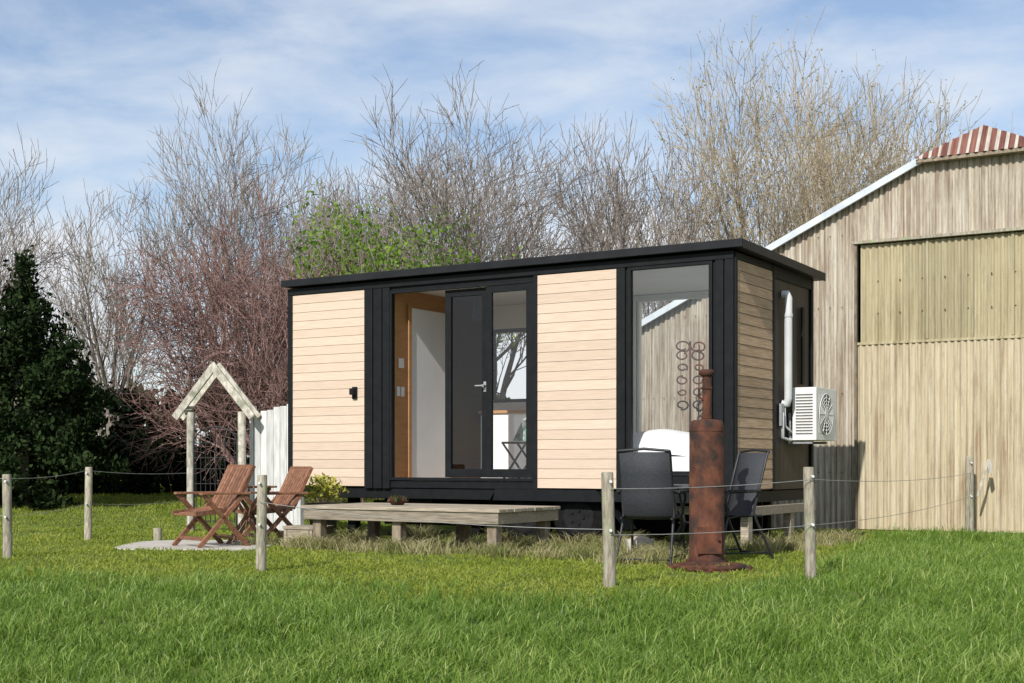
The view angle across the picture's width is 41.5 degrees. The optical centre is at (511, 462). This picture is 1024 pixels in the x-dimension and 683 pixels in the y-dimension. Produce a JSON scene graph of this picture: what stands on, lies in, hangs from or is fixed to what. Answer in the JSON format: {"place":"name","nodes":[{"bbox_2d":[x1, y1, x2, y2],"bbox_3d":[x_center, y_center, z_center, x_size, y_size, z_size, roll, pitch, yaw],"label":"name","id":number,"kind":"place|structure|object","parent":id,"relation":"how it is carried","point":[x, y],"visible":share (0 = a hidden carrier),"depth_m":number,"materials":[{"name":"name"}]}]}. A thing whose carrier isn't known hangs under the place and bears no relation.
{"place":"outdoors","nodes":[
{"label":"outdoors","id":0,"kind":"place"},
{"bbox_2d":[0,466,1023,682],"bbox_3d":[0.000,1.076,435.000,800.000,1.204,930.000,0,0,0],"label":"ground","id":1,"kind":"structure","parent":0,"point":[442,532],"depth_m":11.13,"materials":[{"name":"green plant"}]},
{"bbox_2d":[2,474,12,557],"bbox_3d":[-4.933,0.620,13.186,0.099,1.020,0.122,0,0,0],"label":"fence post","id":2,"kind":"object","parent":1,"relation":"on","point":[7,518],"visible":0.91,"depth_m":13.16,"materials":[{"name":"beige wood"}]},
{"bbox_2d":[0,124,89,339],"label":"bare tree","id":3,"kind":"object","parent":1,"relation":"on","point":[21,236],"visible":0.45,"depth_m":25.33,"materials":[{"name":"grey plant"}]},
{"bbox_2d":[0,245,136,510],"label":"evergreen tree","id":4,"kind":"object","parent":1,"relation":"on","point":[50,373],"visible":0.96,"depth_m":23.53,"materials":[{"name":"green plant"}]},
{"bbox_2d":[12,337,29,506],"bbox_3d":[-8.800,-0.621,24.205,0.315,3.303,0.310,0,0,0],"label":"evergreen trunk","id":5,"kind":"object","parent":4,"relation":"attached to","point":[25,464],"visible":0.06,"depth_m":24.12,"materials":[{"name":"brown plant"}]},
{"bbox_2d":[84,467,91,539],"bbox_3d":[-5.117,0.589,16.286,0.099,1.080,0.122,0,0,0],"label":"fence post","id":6,"kind":"object","parent":1,"relation":"on","point":[88,509],"visible":0.88,"depth_m":16.27,"materials":[{"name":"beige wood"}]},
{"bbox_2d":[3,178,204,436],"bbox_3d":[-11.420,-3.858,37.944,5.744,8.886,6.803,0,0,0],"label":"bare tree","id":7,"kind":"object","parent":1,"relation":"on","point":[101,372],"visible":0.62,"depth_m":37.73,"materials":[{"name":"grey plant"}]},
{"bbox_2d":[114,540,278,550],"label":"patio slab","id":8,"kind":"structure","parent":1,"relation":"on","point":[193,544],"depth_m":14.86,"materials":[{"name":"concrete"}]},
{"bbox_2d":[153,528,161,540],"bbox_3d":[-4.200,0.850,16.000,0.100,0.160,0.100,0,0,0],"label":"tree stump","id":9,"kind":"object","parent":8,"relation":"on","point":[157,534],"visible":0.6,"depth_m":15.96,"materials":[{"name":"beige wood"}]},
{"bbox_2d":[172,465,255,547],"bbox_3d":[-3.275,0.471,14.832,0.741,0.906,0.630,0,0,-42],"label":"teak garden chair","id":10,"kind":"object","parent":8,"relation":"on","point":[227,498],"visible":0.99,"depth_m":14.83,"materials":[{"name":"brown wood"}]},
{"bbox_2d":[226,486,276,543],"bbox_3d":[-2.980,0.600,15.295,0.616,0.680,0.550,0,0,0],"label":"teak garden table","id":11,"kind":"object","parent":8,"relation":"on","point":[248,516],"visible":0.6,"depth_m":15.13,"materials":[{"name":"brown wood"}]},
{"bbox_2d":[172,362,260,531],"bbox_3d":[-3.992,-0.165,18.239,1.194,2.390,0.241,0,0,12],"label":"garden arbour","id":12,"kind":"object","parent":1,"relation":"on","point":[200,388],"visible":0.84,"depth_m":18.21,"materials":[{"name":"wood"}]},
{"bbox_2d":[88,165,390,506],"bbox_3d":[-4.763,-1.780,25.644,7.168,7.601,8.069,0,0,0],"label":"red twigged tree","id":13,"kind":"object","parent":1,"relation":"on","point":[273,374],"visible":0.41,"depth_m":25.17,"materials":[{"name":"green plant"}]},
{"bbox_2d":[120,59,367,429],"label":"bare tree","id":14,"kind":"object","parent":1,"relation":"on","point":[247,229],"visible":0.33,"depth_m":40.44,"materials":[{"name":"brown plant"}]},
{"bbox_2d":[256,475,266,572],"bbox_3d":[-2.136,0.616,11.486,0.101,1.030,0.122,0,0,0],"label":"fence post","id":15,"kind":"object","parent":1,"relation":"on","point":[261,528],"visible":0.9,"depth_m":11.46,"materials":[{"name":"beige wood"}]},
{"bbox_2d":[29,380,508,495],"bbox_3d":[-7.482,-0.641,29.341,16.511,2.809,3.197,0,0,0],"label":"hedge","id":16,"kind":"object","parent":1,"relation":"on","point":[145,480],"visible":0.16,"depth_m":28.61,"materials":[{"name":"brown plant"}]},
{"bbox_2d":[236,466,312,538],"bbox_3d":[-2.783,0.493,15.842,0.741,0.906,0.630,0,0,-35],"label":"teak garden chair","id":17,"kind":"object","parent":1,"relation":"on","point":[290,492],"visible":0.73,"depth_m":15.82,"materials":[{"name":"brown wood"}]},
{"bbox_2d":[250,404,303,531],"bbox_3d":[-3.153,0.055,18.081,1.037,1.950,0.071,0,0,40],"label":"white board fence","id":18,"kind":"object","parent":1,"relation":"on","point":[269,443],"visible":0.42,"depth_m":18.10,"materials":[{"name":"white wood"}]},
{"bbox_2d":[49,363,510,465],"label":"distant tree line","id":19,"kind":"object","parent":1,"relation":"on","point":[143,389],"depth_m":66.73,"materials":[{"name":"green plant"}]},
{"bbox_2d":[283,525,333,542],"bbox_3d":[-2.288,0.843,15.188,0.440,0.275,0.380,0,0,32],"label":"wooden step","id":20,"kind":"object","parent":1,"relation":"on","point":[289,530],"visible":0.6,"depth_m":15.08,"materials":[{"name":"beige wood"}]},
{"bbox_2d":[302,472,348,534],"bbox_3d":[-2.298,0.518,16.296,0.649,0.824,0.665,0,0,0],"label":"shrub","id":21,"kind":"object","parent":1,"relation":"on","point":[326,486],"visible":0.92,"depth_m":16.22,"materials":[{"name":"green plant"}]},
{"bbox_2d":[271,182,525,498],"bbox_3d":[-2.132,-2.469,26.864,5.419,6.595,5.475,0,0,0],"label":"leafing tree","id":22,"kind":"object","parent":1,"relation":"on","point":[379,258],"visible":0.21,"depth_m":25.79,"materials":[{"name":"green plant"}]},
{"bbox_2d":[251,96,551,311],"bbox_3d":[-2.732,-3.933,33.299,7.376,9.166,8.047,0,0,0],"label":"bare tree","id":23,"kind":"object","parent":1,"relation":"on","point":[350,203],"visible":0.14,"depth_m":32.13,"materials":[{"name":"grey plant"}]},
{"bbox_2d":[301,502,559,550],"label":"timber deck","id":24,"kind":"structure","parent":1,"relation":"on","point":[498,516],"depth_m":14.12,"materials":[{"name":"beige wood"}]},
{"bbox_2d":[387,495,408,504],"bbox_3d":[-1.246,0.400,14.758,0.244,0.120,0.268,0,0,0],"label":"succulent bowl","id":25,"kind":"object","parent":24,"relation":"on","point":[395,500],"visible":0.98,"depth_m":14.70,"materials":[{"name":"metal"}]},
{"bbox_2d":[261,60,634,398],"bbox_3d":[-1.378,-4.241,28.929,8.436,9.976,9.095,0,0,0],"label":"bare tree","id":26,"kind":"object","parent":1,"relation":"on","point":[474,219],"visible":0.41,"depth_m":28.15,"materials":[{"name":"grey plant"}]},
{"bbox_2d":[0,480,983,609],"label":"lawn grass","id":27,"kind":"structure","parent":1,"relation":"on","point":[581,572],"depth_m":12.47,"materials":[{"name":"green plant"}]},
{"bbox_2d":[231,523,869,565],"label":"tussock grass","id":28,"kind":"structure","parent":1,"relation":"on","point":[424,537],"depth_m":14.04,"materials":[{"name":"beige plant"}]},
{"bbox_2d":[302,487,815,547],"bbox_3d":[-0.120,0.640,17.005,7.300,0.680,2.485,0,0,31],"label":"trailer chassis","id":29,"kind":"object","parent":1,"relation":"on","point":[765,508],"visible":0.39,"depth_m":15.79,"materials":[{"name":"black paint"}]},
{"bbox_2d":[288,250,813,492],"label":"walls","id":30,"kind":"structure","parent":29,"relation":"on","point":[790,462],"depth_m":15.44,"materials":[{"name":"black paint"}]},
{"bbox_2d":[390,279,532,480],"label":"sliding doors","id":31,"kind":"structure","parent":30,"relation":"attached to","point":[468,382],"depth_m":15.86,"materials":[{"name":"black paint"}]},
{"bbox_2d":[293,260,772,488],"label":"cladding","id":32,"kind":"structure","parent":30,"relation":"attached to","point":[588,460],"depth_m":15.14,"materials":[{"name":"beige wood"}]},
{"bbox_2d":[349,387,356,398],"bbox_3d":[-1.958,-0.865,16.637,0.070,0.150,0.086,0,0,32],"label":"wall light","id":33,"kind":"object","parent":32,"relation":"attached to","point":[353,391],"visible":1,"depth_m":16.61,"materials":[{"name":"black paint"}]},
{"bbox_2d":[395,265,708,480],"bbox_3d":[0.375,-0.945,16.722,5.840,2.470,2.250,0,0,32],"label":"interior","id":34,"kind":"object","parent":30,"relation":"attached to","point":[419,384],"visible":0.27,"depth_m":17.03,"materials":[{"name":"white paint"}]},
{"bbox_2d":[633,429,688,470],"bbox_3d":[2.020,-0.087,15.685,1.850,0.594,2.080,0,0,31],"label":"bed","id":35,"kind":"object","parent":34,"relation":"on","point":[676,442],"visible":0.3,"depth_m":14.79,"materials":[{"name":"fabric"}]},
{"bbox_2d":[281,238,825,288],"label":"roof","id":36,"kind":"structure","parent":30,"relation":"on","point":[748,248],"depth_m":15.23,"materials":[{"name":"metal"}]},
{"bbox_2d":[493,260,712,474],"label":"windows","id":37,"kind":"structure","parent":30,"relation":"attached to","point":[630,270],"depth_m":14.72,"materials":[{"name":"black paint"}]},
{"bbox_2d":[781,291,804,441],"bbox_3d":[3.270,-1.097,15.517,0.116,1.714,0.740,0,0,32],"label":"downpipe","id":38,"kind":"object","parent":30,"relation":"attached to","point":[788,316],"visible":1,"depth_m":15.24,"materials":[{"name":"pvc"},{"name":"white paint"}]},
{"bbox_2d":[779,403,826,443],"bbox_3d":[3.346,-0.445,15.482,0.278,0.450,0.840,0,0,31],"label":"ac bracket","id":39,"kind":"object","parent":30,"relation":"attached to","point":[781,408],"visible":1,"depth_m":15.39,"materials":[{"name":"white metal"}]},
{"bbox_2d":[793,387,835,440],"bbox_3d":[3.512,-0.560,15.621,0.300,0.600,0.730,0,0,31],"label":"air conditioner","id":40,"kind":"object","parent":39,"relation":"on","point":[814,413],"visible":1,"depth_m":15.35,"materials":[{"name":"metal"}]},
{"bbox_2d":[502,489,670,543],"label":"wheels","id":41,"kind":"object","parent":1,"relation":"on","point":[582,517],"visible":0.38,"depth_m":15.24,"materials":[{"name":"rubber"}]},
{"bbox_2d":[601,472,615,587],"bbox_3d":[0.716,0.592,9.992,0.111,1.050,0.123,0,0,31],"label":"fence post","id":42,"kind":"object","parent":1,"relation":"on","point":[609,544],"visible":0.91,"depth_m":9.96,"materials":[{"name":"beige wood"}]},
{"bbox_2d":[625,536,653,554],"bbox_3d":[1.240,0.820,13.100,0.276,0.220,0.280,0,0,0],"label":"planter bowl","id":43,"kind":"object","parent":1,"relation":"on","point":[641,539],"visible":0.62,"depth_m":13.01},
{"bbox_2d":[529,108,753,318],"bbox_3d":[2.860,-3.618,30.281,5.148,8.697,5.110,0,0,23],"label":"bare tree","id":44,"kind":"object","parent":1,"relation":"on","point":[617,230],"visible":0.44,"depth_m":29.60,"materials":[{"name":"grey plant"}]},
{"bbox_2d":[616,447,686,563],"bbox_3d":[1.297,0.396,12.591,0.597,1.079,0.644,0,0,20],"label":"outdoor chair","id":45,"kind":"object","parent":1,"relation":"on","point":[645,469],"visible":0.94,"depth_m":12.42,"materials":[{"name":"metal"}]},
{"bbox_2d":[668,484,688,553],"bbox_3d":[1.720,0.573,13.100,0.600,0.726,0.600,0,0,0],"label":"round patio table","id":46,"kind":"object","parent":1,"relation":"on","point":[677,486],"visible":0.26,"depth_m":13.05,"materials":[{"name":"metal"}]},
{"bbox_2d":[676,341,705,425],"bbox_3d":[2.531,-0.400,19.100,0.429,2.660,0.028,0,0,0],"label":"wrought iron garden ornament","id":47,"kind":"object","parent":1,"relation":"on","point":[690,348],"visible":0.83,"depth_m":19.09,"materials":[{"name":"black metal"}]},
{"bbox_2d":[667,561,754,572],"bbox_3d":[1.725,0.905,11.743,0.713,0.069,0.616,0,0,-15],"label":"fire ring","id":48,"kind":"object","parent":1,"relation":"on","point":[707,566],"visible":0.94,"depth_m":11.58,"materials":[{"name":"metal"}]},
{"bbox_2d":[686,369,727,561],"bbox_3d":[1.760,0.058,12.195,0.378,1.805,0.390,0,0,0],"label":"rusty outdoor burner","id":49,"kind":"object","parent":48,"relation":"on","point":[706,465],"visible":0.9,"depth_m":12.07,"materials":[{"name":"metal"}]},
{"bbox_2d":[697,527,721,553],"bbox_3d":[1.760,0.690,12.025,0.220,0.240,0.050,0,0,0],"label":"firebox door","id":50,"kind":"structure","parent":49,"relation":"in","point":[707,543],"depth_m":12.03,"materials":[{"name":"metal"}]},
{"bbox_2d":[724,449,773,558],"bbox_3d":[2.139,0.396,13.154,0.644,1.079,0.597,0,0,-25],"label":"outdoor chair","id":51,"kind":"object","parent":1,"relation":"on","point":[742,499],"visible":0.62,"depth_m":13.18,"materials":[{"name":"metal"}]},
{"bbox_2d":[600,15,924,315],"bbox_3d":[5.641,-4.527,30.234,7.411,10.477,7.372,0,0,0],"label":"bare tree","id":52,"kind":"object","parent":1,"relation":"on","point":[828,204],"visible":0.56,"depth_m":29.43,"materials":[{"name":"beige plant"}]},
{"bbox_2d":[803,467,815,580],"bbox_3d":[2.362,0.582,10.686,0.109,1.100,0.122,0,0,0],"label":"fence post","id":53,"kind":"object","parent":1,"relation":"on","point":[809,531],"visible":0.86,"depth_m":10.66,"materials":[{"name":"beige wood"}]},
{"bbox_2d":[642,125,1023,532],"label":"corrugated iron shed","id":54,"kind":"structure","parent":1,"relation":"on","point":[918,327],"depth_m":18.23,"materials":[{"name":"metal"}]},
{"bbox_2d":[858,232,1023,532],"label":"big door","id":55,"kind":"structure","parent":54,"relation":"in","point":[924,408],"depth_m":18.04,"materials":[{"name":"metal"}]},
{"bbox_2d":[977,459,992,496],"bbox_3d":[6.098,0.190,17.417,0.200,0.488,0.042,0,0,17],"label":"gate handle","id":56,"kind":"object","parent":55,"relation":"attached to","point":[989,464],"visible":1,"depth_m":17.40,"materials":[{"name":"beige metal"}]},
{"bbox_2d":[717,5,1013,240],"bbox_3d":[9.810,-5.369,35.693,8.614,11.935,8.885,0,0,-26],"label":"bare tree","id":57,"kind":"object","parent":1,"relation":"on","point":[917,145],"visible":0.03,"depth_m":34.01,"materials":[{"name":"beige plant"}]},
{"bbox_2d":[965,456,973,532],"bbox_3d":[5.930,0.524,17.486,0.114,1.220,0.143,0,0,0],"label":"fence post","id":58,"kind":"object","parent":1,"relation":"on","point":[969,491],"visible":0.87,"depth_m":17.46,"materials":[{"name":"grey wood"}]},
{"bbox_2d":[0,470,970,534],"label":"electric fence wire","id":59,"kind":"object","parent":58,"relation":"attached to","point":[540,527],"visible":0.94,"depth_m":10.77,"materials":[{"name":"grey metal"}]},
{"bbox_2d":[0,0,1023,456],"label":"sky","id":60,"kind":"structure","parent":0,"point":[89,80],"materials":[{"name":"blue"}]},
{"bbox_2d":[501,417,525,468],"bbox_3d":[0.159,-0.236,16.503,0.460,0.909,0.378,0,0,31],"label":"interior chair","id":61,"kind":"object","parent":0,"point":[520,435],"visible":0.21,"depth_m":16.42,"materials":[{"name":"black metal"}]}
]}

